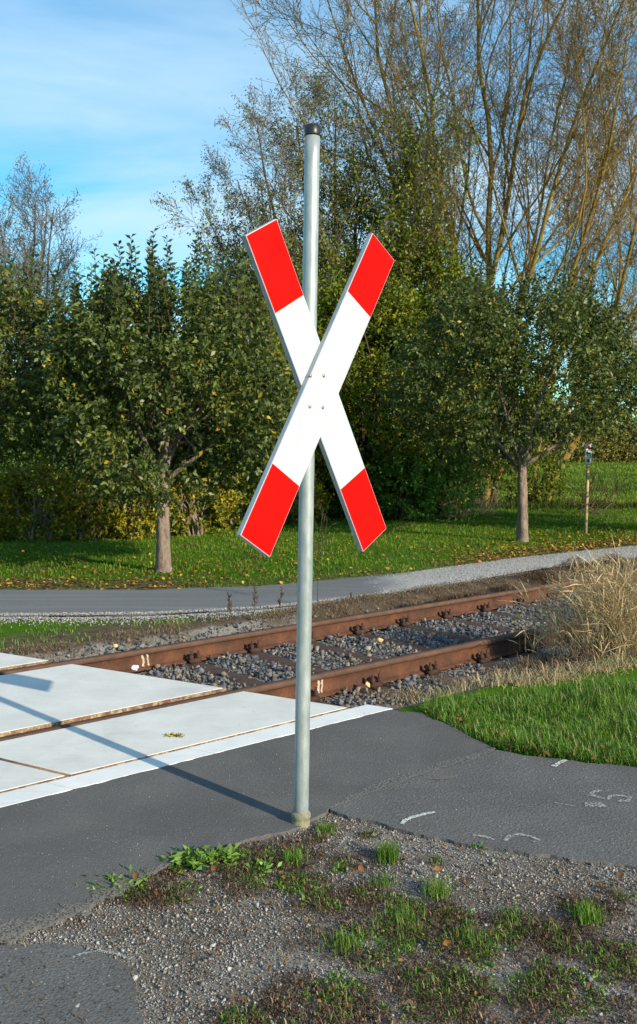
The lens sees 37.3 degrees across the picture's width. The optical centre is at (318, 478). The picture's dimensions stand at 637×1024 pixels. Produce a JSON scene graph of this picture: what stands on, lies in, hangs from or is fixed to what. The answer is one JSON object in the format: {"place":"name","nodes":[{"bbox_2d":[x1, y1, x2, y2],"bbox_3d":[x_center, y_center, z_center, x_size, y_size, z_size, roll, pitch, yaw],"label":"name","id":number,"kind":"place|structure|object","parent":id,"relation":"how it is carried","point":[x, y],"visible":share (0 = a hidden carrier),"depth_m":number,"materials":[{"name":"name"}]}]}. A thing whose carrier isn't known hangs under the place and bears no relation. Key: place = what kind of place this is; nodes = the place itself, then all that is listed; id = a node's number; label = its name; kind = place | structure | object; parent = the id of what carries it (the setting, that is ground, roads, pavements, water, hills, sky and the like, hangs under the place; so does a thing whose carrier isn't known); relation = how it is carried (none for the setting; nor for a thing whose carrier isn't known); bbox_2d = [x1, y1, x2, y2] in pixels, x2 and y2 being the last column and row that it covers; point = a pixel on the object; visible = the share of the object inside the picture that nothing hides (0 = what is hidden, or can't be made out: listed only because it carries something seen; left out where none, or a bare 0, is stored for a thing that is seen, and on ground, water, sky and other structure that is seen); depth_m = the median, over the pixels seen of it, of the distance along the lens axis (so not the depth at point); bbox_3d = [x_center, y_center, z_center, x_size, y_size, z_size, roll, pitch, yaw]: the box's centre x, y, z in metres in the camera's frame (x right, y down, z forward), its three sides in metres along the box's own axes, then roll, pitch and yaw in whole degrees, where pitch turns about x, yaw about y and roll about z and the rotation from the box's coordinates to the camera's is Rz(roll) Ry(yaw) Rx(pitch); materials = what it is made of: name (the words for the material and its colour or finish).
{"place":"outdoors","nodes":[
{"label":"outdoors","id":0,"kind":"place"},
{"bbox_2d":[0,709,492,940],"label":"road","id":1,"kind":"structure","parent":0,"point":[132,812],"depth_m":4.28,"materials":[{"name":"asphalt"}]},
{"bbox_2d":[0,943,143,1023],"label":"old road patch","id":2,"kind":"object","parent":1,"relation":"on","point":[51,978],"visible":0.97,"depth_m":2.87,"materials":[{"name":"asphalt"}]},
{"bbox_2d":[0,864,167,944],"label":"road edge dust","id":3,"kind":"object","parent":1,"relation":"on","point":[52,918],"visible":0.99,"depth_m":3.29,"materials":[{"name":"grey"}]},
{"bbox_2d":[82,863,155,897],"bbox_3d":[-0.782,1.507,3.568,0.300,0.048,0.235,1,2,19],"label":"weed rosette","id":4,"kind":"object","parent":1,"relation":"on","point":[121,875],"visible":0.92,"depth_m":3.55,"materials":[{"name":"green plant"}]},
{"bbox_2d":[1,738,634,897],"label":"road grit","id":5,"kind":"object","parent":1,"relation":"on","point":[329,796],"visible":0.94,"depth_m":4.29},
{"bbox_2d":[0,567,533,630],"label":"lane shoulder gravel","id":6,"kind":"structure","parent":0,"point":[197,615],"depth_m":9.62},
{"bbox_2d":[0,446,636,1023],"bbox_3d":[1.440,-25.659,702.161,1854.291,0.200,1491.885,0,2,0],"label":"ground","id":7,"kind":"structure","parent":0,"point":[14,632],"depth_m":3.66,"materials":[{"name":"gravel"}]},
{"bbox_2d":[0,462,43,538],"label":"bramble bush","id":8,"kind":"object","parent":7,"relation":"on","point":[23,503],"visible":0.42,"depth_m":17.10,"materials":[{"name":"green plant"}]},
{"bbox_2d":[0,652,50,670],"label":"crossing panel","id":9,"kind":"object","parent":7,"relation":"on","point":[9,661],"visible":0.49,"depth_m":7.08,"materials":[{"name":"concrete"}]},
{"bbox_2d":[0,760,68,792],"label":"crossing panel","id":10,"kind":"object","parent":7,"relation":"on","point":[14,776],"visible":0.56,"depth_m":4.64,"materials":[{"name":"concrete"}]},
{"bbox_2d":[0,782,71,807],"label":"kerb stone","id":11,"kind":"object","parent":7,"relation":"on","point":[26,794],"visible":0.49,"depth_m":4.42,"materials":[{"name":"white concrete"}]},
{"bbox_2d":[0,454,93,541],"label":"bramble bush","id":12,"kind":"object","parent":7,"relation":"on","point":[33,529],"visible":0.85,"depth_m":16.84,"materials":[{"name":"green plant"}]},
{"bbox_2d":[0,407,93,527],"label":"shrub","id":13,"kind":"object","parent":7,"relation":"on","point":[24,453],"visible":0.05,"depth_m":18.97,"materials":[{"name":"green plant"}]},
{"bbox_2d":[0,151,103,396],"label":"airy tree","id":14,"kind":"object","parent":7,"relation":"on","point":[34,242],"visible":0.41,"depth_m":34.02,"materials":[{"name":"grey plant"}]},
{"bbox_2d":[0,250,112,479],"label":"apple tree","id":15,"kind":"object","parent":7,"relation":"on","point":[22,301],"visible":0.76,"depth_m":13.20,"materials":[{"name":"green plant"}]},
{"bbox_2d":[30,463,143,539],"bbox_3d":[-4.250,0.539,17.311,2.110,1.714,1.492,0,2,0],"label":"bramble bush","id":16,"kind":"object","parent":7,"relation":"on","point":[83,529],"visible":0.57,"depth_m":17.08,"materials":[{"name":"green plant"}]},
{"bbox_2d":[0,362,179,511],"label":"shrub","id":17,"kind":"object","parent":7,"relation":"on","point":[104,438],"depth_m":22.89,"materials":[{"name":"green plant"}]},
{"bbox_2d":[0,664,225,736],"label":"crossing panel","id":18,"kind":"object","parent":7,"relation":"on","point":[32,700],"visible":0.71,"depth_m":6.16,"materials":[{"name":"concrete"}]},
{"bbox_2d":[81,465,176,539],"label":"bramble bush","id":19,"kind":"object","parent":7,"relation":"on","point":[137,525],"visible":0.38,"depth_m":17.21,"materials":[{"name":"green plant"}]},
{"bbox_2d":[47,748,213,788],"bbox_3d":[-0.935,1.529,4.789,0.854,0.131,0.164,-2,3,-40],"label":"kerb stone","id":20,"kind":"object","parent":7,"relation":"on","point":[120,770],"visible":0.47,"depth_m":4.77,"materials":[{"name":"white concrete"}]},
{"bbox_2d":[9,228,298,572],"bbox_3d":[-1.967,-0.970,12.734,4.194,4.604,3.858,0,2,0],"label":"apple tree","id":21,"kind":"object","parent":7,"relation":"on","point":[100,329],"visible":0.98,"depth_m":11.90,"materials":[{"name":"green plant"}]},
{"bbox_2d":[90,327,234,512],"bbox_3d":[-3.577,-1.361,23.929,5.275,5.379,4.105,0,2,0],"label":"shrub","id":22,"kind":"object","parent":7,"relation":"on","point":[186,504],"visible":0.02,"depth_m":23.19,"materials":[{"name":"green plant"}]},
{"bbox_2d":[0,691,349,776],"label":"crossing panel","id":23,"kind":"object","parent":7,"relation":"on","point":[85,748],"visible":0.64,"depth_m":5.35,"materials":[{"name":"concrete"}]},
{"bbox_2d":[165,732,184,737],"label":"leaf sprig","id":24,"kind":"object","parent":23,"relation":"on","point":[172,734],"visible":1,"depth_m":5.27,"materials":[{"name":"yellow plant"}]},
{"bbox_2d":[158,845,224,874],"bbox_3d":[-0.501,1.498,3.724,0.282,0.061,0.217,0,2,0],"label":"weed rosette","id":25,"kind":"object","parent":7,"relation":"on","point":[189,860],"visible":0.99,"depth_m":3.72,"materials":[{"name":"green plant"}]},
{"bbox_2d":[147,457,246,535],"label":"bramble bush","id":26,"kind":"object","parent":7,"relation":"on","point":[190,515],"visible":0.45,"depth_m":17.81,"materials":[{"name":"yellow plant"}]},
{"bbox_2d":[192,842,245,868],"bbox_3d":[-0.397,1.494,3.758,0.216,0.060,0.205,0,2,0],"label":"weed rosette","id":27,"kind":"object","parent":7,"relation":"on","point":[226,856],"visible":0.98,"depth_m":3.75,"materials":[{"name":"green plant"}]},
{"bbox_2d":[194,463,264,529],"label":"bramble bush","id":28,"kind":"object","parent":7,"relation":"on","point":[237,513],"visible":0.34,"depth_m":19.06,"materials":[{"name":"green plant"}]},
{"bbox_2d":[227,592,232,625],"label":"dead weed","id":29,"kind":"object","parent":7,"relation":"on","point":[229,604],"visible":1,"depth_m":9.11,"materials":[{"name":"brown plant"}]},
{"bbox_2d":[148,281,324,525],"bbox_3d":[-1.775,-1.471,20.375,4.050,5.759,3.942,0,2,0],"label":"shrub","id":30,"kind":"object","parent":7,"relation":"on","point":[276,339],"visible":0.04,"depth_m":19.77,"materials":[{"name":"green plant"}]},
{"bbox_2d":[189,723,314,753],"bbox_3d":[-0.360,1.510,5.269,0.754,0.132,0.164,-2,3,-40],"label":"kerb stone","id":31,"kind":"object","parent":7,"relation":"on","point":[214,747],"visible":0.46,"depth_m":5.23,"materials":[{"name":"white concrete"}]},
{"bbox_2d":[176,651,332,704],"bbox_3d":[-0.594,1.548,7.221,0.285,0.232,2.470,-2,3,-40],"label":"railway sleeper","id":32,"kind":"object","parent":7,"relation":"on","point":[216,670],"visible":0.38,"depth_m":7.34,"materials":[{"name":"brown wood"}]},
{"bbox_2d":[251,582,258,622],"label":"dead weed","id":33,"kind":"object","parent":7,"relation":"on","point":[255,592],"visible":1,"depth_m":9.26,"materials":[{"name":"brown plant"}]},
{"bbox_2d":[244,856,281,873],"bbox_3d":[-0.217,1.508,3.673,0.152,0.034,0.155,0,2,0],"label":"weed rosette","id":34,"kind":"object","parent":7,"relation":"on","point":[265,863],"visible":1,"depth_m":3.68,"materials":[{"name":"green plant"}]},
{"bbox_2d":[282,844,313,866],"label":"grass tuft","id":35,"kind":"object","parent":7,"relation":"on","point":[295,854],"visible":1,"depth_m":3.75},
{"bbox_2d":[234,253,372,516],"bbox_3d":[-0.623,-2.120,22.412,3.896,6.640,3.816,1,3,30],"label":"shrub","id":36,"kind":"object","parent":7,"relation":"on","point":[347,404],"visible":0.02,"depth_m":21.89,"materials":[{"name":"green plant"}]},
{"bbox_2d":[284,471,332,524],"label":"bramble bush","id":37,"kind":"object","parent":7,"relation":"on","point":[294,514],"visible":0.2,"depth_m":20.32,"materials":[{"name":"green plant"}]},
{"bbox_2d":[236,123,393,829],"bbox_3d":[-0.033,0.015,4.030,0.162,3.016,0.961,2,3,42],"label":"railway crossing sign","id":38,"kind":"object","parent":7,"relation":"on","point":[317,413],"visible":1,"depth_m":3.98,"materials":[{"name":"metal"}]},
{"bbox_2d":[0,609,635,740],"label":"rail","id":39,"kind":"object","parent":7,"relation":"on","point":[327,683],"visible":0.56,"depth_m":7.14,"materials":[{"name":"metal"}]},
{"bbox_2d":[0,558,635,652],"bbox_3d":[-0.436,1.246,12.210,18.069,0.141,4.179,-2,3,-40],"label":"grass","id":40,"kind":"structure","parent":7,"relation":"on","point":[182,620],"depth_m":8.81,"materials":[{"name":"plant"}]},
{"bbox_2d":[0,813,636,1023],"bbox_3d":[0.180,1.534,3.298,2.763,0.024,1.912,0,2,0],"label":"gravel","id":41,"kind":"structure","parent":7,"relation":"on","point":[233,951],"depth_m":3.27,"materials":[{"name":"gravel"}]},
{"bbox_2d":[0,506,636,589],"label":"lawn grass","id":42,"kind":"structure","parent":7,"relation":"on","point":[315,528],"depth_m":15.99,"materials":[{"name":"plant"}]},
{"bbox_2d":[0,570,636,674],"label":"rail","id":43,"kind":"object","parent":7,"relation":"on","point":[147,658],"visible":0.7,"depth_m":8.42,"materials":[{"name":"metal"}]},
{"bbox_2d":[0,557,636,660],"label":"dead moss bank","id":44,"kind":"structure","parent":7,"relation":"on","point":[368,595],"depth_m":9.82,"materials":[{"name":"plant"}]},
{"bbox_2d":[0,529,636,590],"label":"fallen leaves","id":45,"kind":"object","parent":7,"relation":"on","point":[544,548],"visible":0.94,"depth_m":14.08,"materials":[{"name":"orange plant"}]},
{"bbox_2d":[0,546,636,616],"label":"lane","id":46,"kind":"structure","parent":7,"relation":"on","point":[57,601],"depth_m":10.80,"materials":[{"name":"asphalt"}]},
{"bbox_2d":[150,42,490,505],"bbox_3d":[0.553,-4.932,23.415,7.931,11.672,6.036,1,3,28],"label":"leafy tree","id":47,"kind":"object","parent":7,"relation":"on","point":[331,260],"visible":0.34,"depth_m":22.68,"materials":[{"name":"green plant"}]},
{"bbox_2d":[8,564,636,708],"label":"ballast","id":48,"kind":"structure","parent":7,"relation":"on","point":[418,638],"depth_m":8.07,"materials":[{"name":"gravel"}]},
{"bbox_2d":[236,641,410,702],"bbox_3d":[-0.126,1.532,7.612,0.285,0.232,2.470,-2,3,-40],"label":"railway sleeper","id":49,"kind":"object","parent":7,"relation":"on","point":[375,682],"visible":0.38,"depth_m":7.57,"materials":[{"name":"brown wood"}]},
{"bbox_2d":[313,502,335,604],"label":"dead weed","id":50,"kind":"object","parent":7,"relation":"on","point":[320,540],"visible":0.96,"depth_m":9.99,"materials":[{"name":"brown plant"}]},
{"bbox_2d":[312,818,339,838],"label":"grass tuft","id":51,"kind":"object","parent":7,"relation":"on","point":[325,826],"visible":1,"depth_m":4.03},
{"bbox_2d":[291,705,391,727],"bbox_3d":[0.147,1.493,5.692,0.674,0.131,0.164,-2,3,-40],"label":"kerb stone","id":52,"kind":"object","parent":7,"relation":"on","point":[339,716],"visible":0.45,"depth_m":5.69,"materials":[{"name":"white concrete"}]},
{"bbox_2d":[311,917,371,961],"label":"grass tuft","id":53,"kind":"object","parent":7,"relation":"on","point":[343,938],"visible":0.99,"depth_m":3.10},
{"bbox_2d":[121,831,636,1023],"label":"clover leaves","id":54,"kind":"object","parent":7,"relation":"on","point":[562,990],"visible":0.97,"depth_m":3.03,"materials":[{"name":"plant"}]},
{"bbox_2d":[125,829,636,1023],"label":"ground weeds","id":55,"kind":"object","parent":7,"relation":"on","point":[416,928],"visible":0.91,"depth_m":3.06,"materials":[{"name":"green plant"}]},
{"bbox_2d":[363,866,399,891],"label":"grass tuft","id":56,"kind":"object","parent":7,"relation":"on","point":[384,876],"visible":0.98,"depth_m":3.56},
{"bbox_2d":[314,264,459,519],"bbox_3d":[1.181,-1.908,21.814,4.317,6.488,4.107,-1,3,-28],"label":"shrub","id":57,"kind":"object","parent":7,"relation":"on","point":[385,446],"visible":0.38,"depth_m":20.90,"materials":[{"name":"green plant"}]},
{"bbox_2d":[139,822,636,1023],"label":"fallen leaves","id":58,"kind":"object","parent":7,"relation":"on","point":[347,1006],"visible":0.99,"depth_m":3.13,"materials":[{"name":"brown plant"}]},
{"bbox_2d":[311,631,466,685],"bbox_3d":[0.342,1.517,8.003,0.285,0.232,2.470,-2,3,-40],"label":"railway sleeper","id":59,"kind":"object","parent":7,"relation":"on","point":[430,669],"visible":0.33,"depth_m":7.92,"materials":[{"name":"brown wood"}]},
{"bbox_2d":[371,835,410,865],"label":"grass tuft","id":60,"kind":"object","parent":7,"relation":"on","point":[385,853],"visible":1,"depth_m":3.74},
{"bbox_2d":[373,894,437,936],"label":"grass tuft","id":61,"kind":"object","parent":7,"relation":"on","point":[398,916],"visible":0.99,"depth_m":3.28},
{"bbox_2d":[364,442,450,521],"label":"shrub","id":62,"kind":"object","parent":7,"relation":"on","point":[389,471],"visible":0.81,"depth_m":20.96,"materials":[{"name":"green plant"}]},
{"bbox_2d":[225,0,636,506],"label":"willow tree","id":63,"kind":"object","parent":7,"relation":"on","point":[604,167],"visible":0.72,"depth_m":23.84,"materials":[{"name":"brown plant"}]},
{"bbox_2d":[347,623,515,671],"bbox_3d":[0.810,1.502,8.394,0.285,0.232,2.470,-2,3,-40],"label":"railway sleeper","id":64,"kind":"object","parent":7,"relation":"on","point":[483,659],"visible":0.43,"depth_m":8.30,"materials":[{"name":"brown wood"}]},
{"bbox_2d":[345,222,523,516],"bbox_3d":[2.552,-2.395,22.962,5.044,7.452,4.038,0,2,0],"label":"shrub","id":65,"kind":"object","parent":7,"relation":"on","point":[438,269],"visible":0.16,"depth_m":22.18,"materials":[{"name":"green plant"}]},
{"bbox_2d":[416,868,457,900],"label":"grass tuft","id":66,"kind":"object","parent":7,"relation":"on","point":[436,890],"visible":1,"depth_m":3.46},
{"bbox_2d":[408,452,492,521],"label":"shrub","id":67,"kind":"object","parent":7,"relation":"on","point":[457,477],"visible":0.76,"depth_m":21.33,"materials":[{"name":"green plant"}]},
{"bbox_2d":[437,495,477,517],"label":"dry grass clump","id":68,"kind":"object","parent":7,"relation":"on","point":[458,508],"visible":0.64,"depth_m":21.34,"materials":[{"name":"plant"}]},
{"bbox_2d":[444,914,499,959],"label":"grass tuft","id":69,"kind":"object","parent":7,"relation":"on","point":[469,933],"visible":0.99,"depth_m":3.14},
{"bbox_2d":[436,456,515,513],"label":"bare scrub","id":70,"kind":"object","parent":7,"relation":"on","point":[482,486],"visible":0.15,"depth_m":23.23,"materials":[{"name":"brown plant"}]},
{"bbox_2d":[397,616,560,661],"bbox_3d":[1.278,1.486,8.785,0.285,0.232,2.470,-2,3,-40],"label":"railway sleeper","id":71,"kind":"object","parent":7,"relation":"on","point":[405,622],"visible":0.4,"depth_m":8.82,"materials":[{"name":"brown wood"}]},
{"bbox_2d":[456,488,506,517],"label":"dry grass clump","id":72,"kind":"object","parent":7,"relation":"on","point":[483,511],"visible":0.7,"depth_m":22.23,"materials":[{"name":"plant"}]},
{"bbox_2d":[330,750,636,869],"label":"footpath","id":73,"kind":"structure","parent":7,"relation":"on","point":[577,838],"depth_m":4.26,"materials":[{"name":"asphalt"}]},
{"bbox_2d":[331,748,495,804],"bbox_3d":[0.498,1.464,4.688,1.196,0.001,0.108,-2,3,-41],"label":"path joint","id":74,"kind":"object","parent":73,"relation":"on","point":[410,776],"visible":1,"depth_m":4.68,"materials":[{"name":"grey"}]},
{"bbox_2d":[401,811,435,823],"bbox_3d":[0.430,1.486,4.146,0.213,0.001,0.045,-2,3,-40],"label":"paint mark","id":75,"kind":"object","parent":73,"relation":"on","point":[409,818],"visible":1,"depth_m":4.15,"materials":[{"name":"grey"}]},
{"bbox_2d":[473,833,538,841],"bbox_3d":[0.785,1.495,3.928,0.280,0.001,0.094,0,2,0],"label":"sprayed number","id":76,"kind":"object","parent":73,"relation":"on","point":[507,839],"visible":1,"depth_m":3.94,"materials":[{"name":"grey"}]},
{"bbox_2d":[585,790,631,801],"bbox_3d":[1.353,1.477,4.391,0.200,0.001,0.111,2,3,37],"label":"sprayed number","id":77,"kind":"object","parent":73,"relation":"on","point":[608,796],"visible":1,"depth_m":4.40,"materials":[{"name":"grey"}]},
{"bbox_2d":[362,650,636,706],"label":"dry straw","id":78,"kind":"object","parent":7,"relation":"on","point":[497,680],"visible":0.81,"depth_m":6.62,"materials":[{"name":"plant"}]},
{"bbox_2d":[438,330,560,504],"bbox_3d":[4.438,-1.892,25.470,4.161,5.397,3.451,1,2,22],"label":"shrub","id":79,"kind":"object","parent":7,"relation":"on","point":[525,397],"visible":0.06,"depth_m":24.86,"materials":[{"name":"green plant"}]},
{"bbox_2d":[367,254,636,541],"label":"apple tree","id":80,"kind":"object","parent":7,"relation":"on","point":[586,330],"visible":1,"depth_m":15.96,"materials":[{"name":"green plant"}]},
{"bbox_2d":[430,609,583,648],"bbox_3d":[1.746,1.471,9.176,0.285,0.232,2.470,-2,3,-40],"label":"railway sleeper","id":81,"kind":"object","parent":7,"relation":"on","point":[446,614],"visible":0.25,"depth_m":9.37,"materials":[{"name":"brown wood"}]},
{"bbox_2d":[381,553,636,608],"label":"brown moss cushions","id":82,"kind":"object","parent":7,"relation":"on","point":[498,589],"visible":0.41,"depth_m":12.09,"materials":[{"name":"plant"}]},
{"bbox_2d":[390,635,636,697],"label":"dry tangle","id":83,"kind":"object","parent":7,"relation":"on","point":[563,659],"visible":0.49,"depth_m":7.31,"materials":[{"name":"plant"}]},
{"bbox_2d":[470,602,556,624],"bbox_3d":[2.214,1.456,9.567,0.285,0.232,2.470,-2,3,-40],"label":"railway sleeper","id":84,"kind":"object","parent":7,"relation":"on","point":[485,607],"visible":0.23,"depth_m":9.89,"materials":[{"name":"brown wood"}]},
{"bbox_2d":[492,898,537,929],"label":"grass tuft","id":85,"kind":"object","parent":7,"relation":"on","point":[511,913],"visible":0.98,"depth_m":3.30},
{"bbox_2d":[431,715,631,762],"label":"fallen leaves","id":86,"kind":"object","parent":7,"relation":"on","point":[503,733],"visible":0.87,"depth_m":5.07,"materials":[{"name":"brown plant"}]},
{"bbox_2d":[498,439,573,503],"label":"shrub","id":87,"kind":"object","parent":7,"relation":"on","point":[541,491],"visible":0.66,"depth_m":25.78,"materials":[{"name":"green plant"}]},
{"bbox_2d":[457,495,636,510],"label":"ditch weeds","id":88,"kind":"object","parent":7,"relation":"on","point":[557,504],"visible":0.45,"depth_m":25.06,"materials":[{"name":"green plant"}]},
{"bbox_2d":[516,596,586,616],"bbox_3d":[2.682,1.441,9.958,0.285,0.232,2.470,-2,3,-40],"label":"railway sleeper","id":89,"kind":"object","parent":7,"relation":"on","point":[520,600],"visible":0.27,"depth_m":10.42,"materials":[{"name":"brown wood"}]},
{"bbox_2d":[471,0,636,499],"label":"willow tree","id":90,"kind":"object","parent":7,"relation":"on","point":[612,275],"visible":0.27,"depth_m":27.38,"materials":[{"name":"brown plant"}]},
{"bbox_2d":[492,563,615,654],"bbox_3d":[1.913,1.076,7.670,1.048,0.840,0.860,1,2,24],"label":"dry grass clump","id":91,"kind":"object","parent":7,"relation":"on","point":[570,625],"visible":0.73,"depth_m":7.66,"materials":[{"name":"plant"}]},
{"bbox_2d":[473,0,636,311],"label":"willow tree","id":92,"kind":"object","parent":7,"relation":"on","point":[620,187],"visible":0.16,"depth_m":31.51,"materials":[{"name":"brown plant"}]},
{"bbox_2d":[541,591,590,605],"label":"railway sleeper","id":93,"kind":"object","parent":7,"relation":"on","point":[555,595],"visible":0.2,"depth_m":10.81,"materials":[{"name":"brown wood"}]},
{"bbox_2d":[528,549,636,661],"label":"dry grass clump","id":94,"kind":"object","parent":7,"relation":"on","point":[602,631],"visible":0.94,"depth_m":7.34,"materials":[{"name":"plant"}]},
{"bbox_2d":[529,413,636,462],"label":"hedgerow","id":95,"kind":"object","parent":7,"relation":"on","point":[625,451],"visible":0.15,"depth_m":77.51,"materials":[{"name":"green plant"}]},
{"bbox_2d":[535,540,636,642],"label":"dry grass clump","id":96,"kind":"object","parent":7,"relation":"on","point":[615,568],"visible":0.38,"depth_m":7.50,"materials":[{"name":"plant"}]},
{"bbox_2d":[563,894,609,930],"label":"grass tuft","id":97,"kind":"object","parent":7,"relation":"on","point":[585,912],"visible":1,"depth_m":3.27,"materials":[{"name":"plant"}]},
{"bbox_2d":[584,443,591,533],"bbox_3d":[5.149,0.198,18.108,0.176,1.753,0.099,-1,3,-30],"label":"trail sign","id":98,"kind":"object","parent":7,"relation":"on","point":[588,456],"visible":0.85,"depth_m":18.09,"materials":[{"name":"brown wood"}]},
{"bbox_2d":[542,391,636,461],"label":"hedgerow","id":99,"kind":"object","parent":7,"relation":"on","point":[593,438],"visible":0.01,"depth_m":82.63,"materials":[{"name":"green plant"}]},
{"bbox_2d":[553,467,631,513],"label":"bare scrub","id":100,"kind":"object","parent":7,"relation":"on","point":[592,502],"visible":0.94,"depth_m":23.06,"materials":[{"name":"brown plant"}]},
{"bbox_2d":[607,342,636,461],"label":"apple tree","id":101,"kind":"object","parent":7,"relation":"on","point":[633,438],"visible":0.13,"depth_m":17.80,"materials":[{"name":"green plant"}]},
{"bbox_2d":[0,0,636,428],"label":"sky","id":102,"kind":"structure","parent":0,"point":[118,99],"materials":[{"name":"blue"}]},
{"bbox_2d":[368,546,636,592],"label":"lane gravel","id":103,"kind":"structure","parent":0,"point":[537,562],"depth_m":13.32,"materials":[{"name":"gravel"}]},
{"bbox_2d":[410,674,636,766],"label":"verge grass","id":104,"kind":"structure","parent":0,"point":[606,711],"depth_m":5.62,"materials":[{"name":"plant"}]},
{"bbox_2d":[412,461,636,504],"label":"meadow grass","id":105,"kind":"structure","parent":0,"point":[622,470],"depth_m":42.63,"materials":[{"name":"plant"}]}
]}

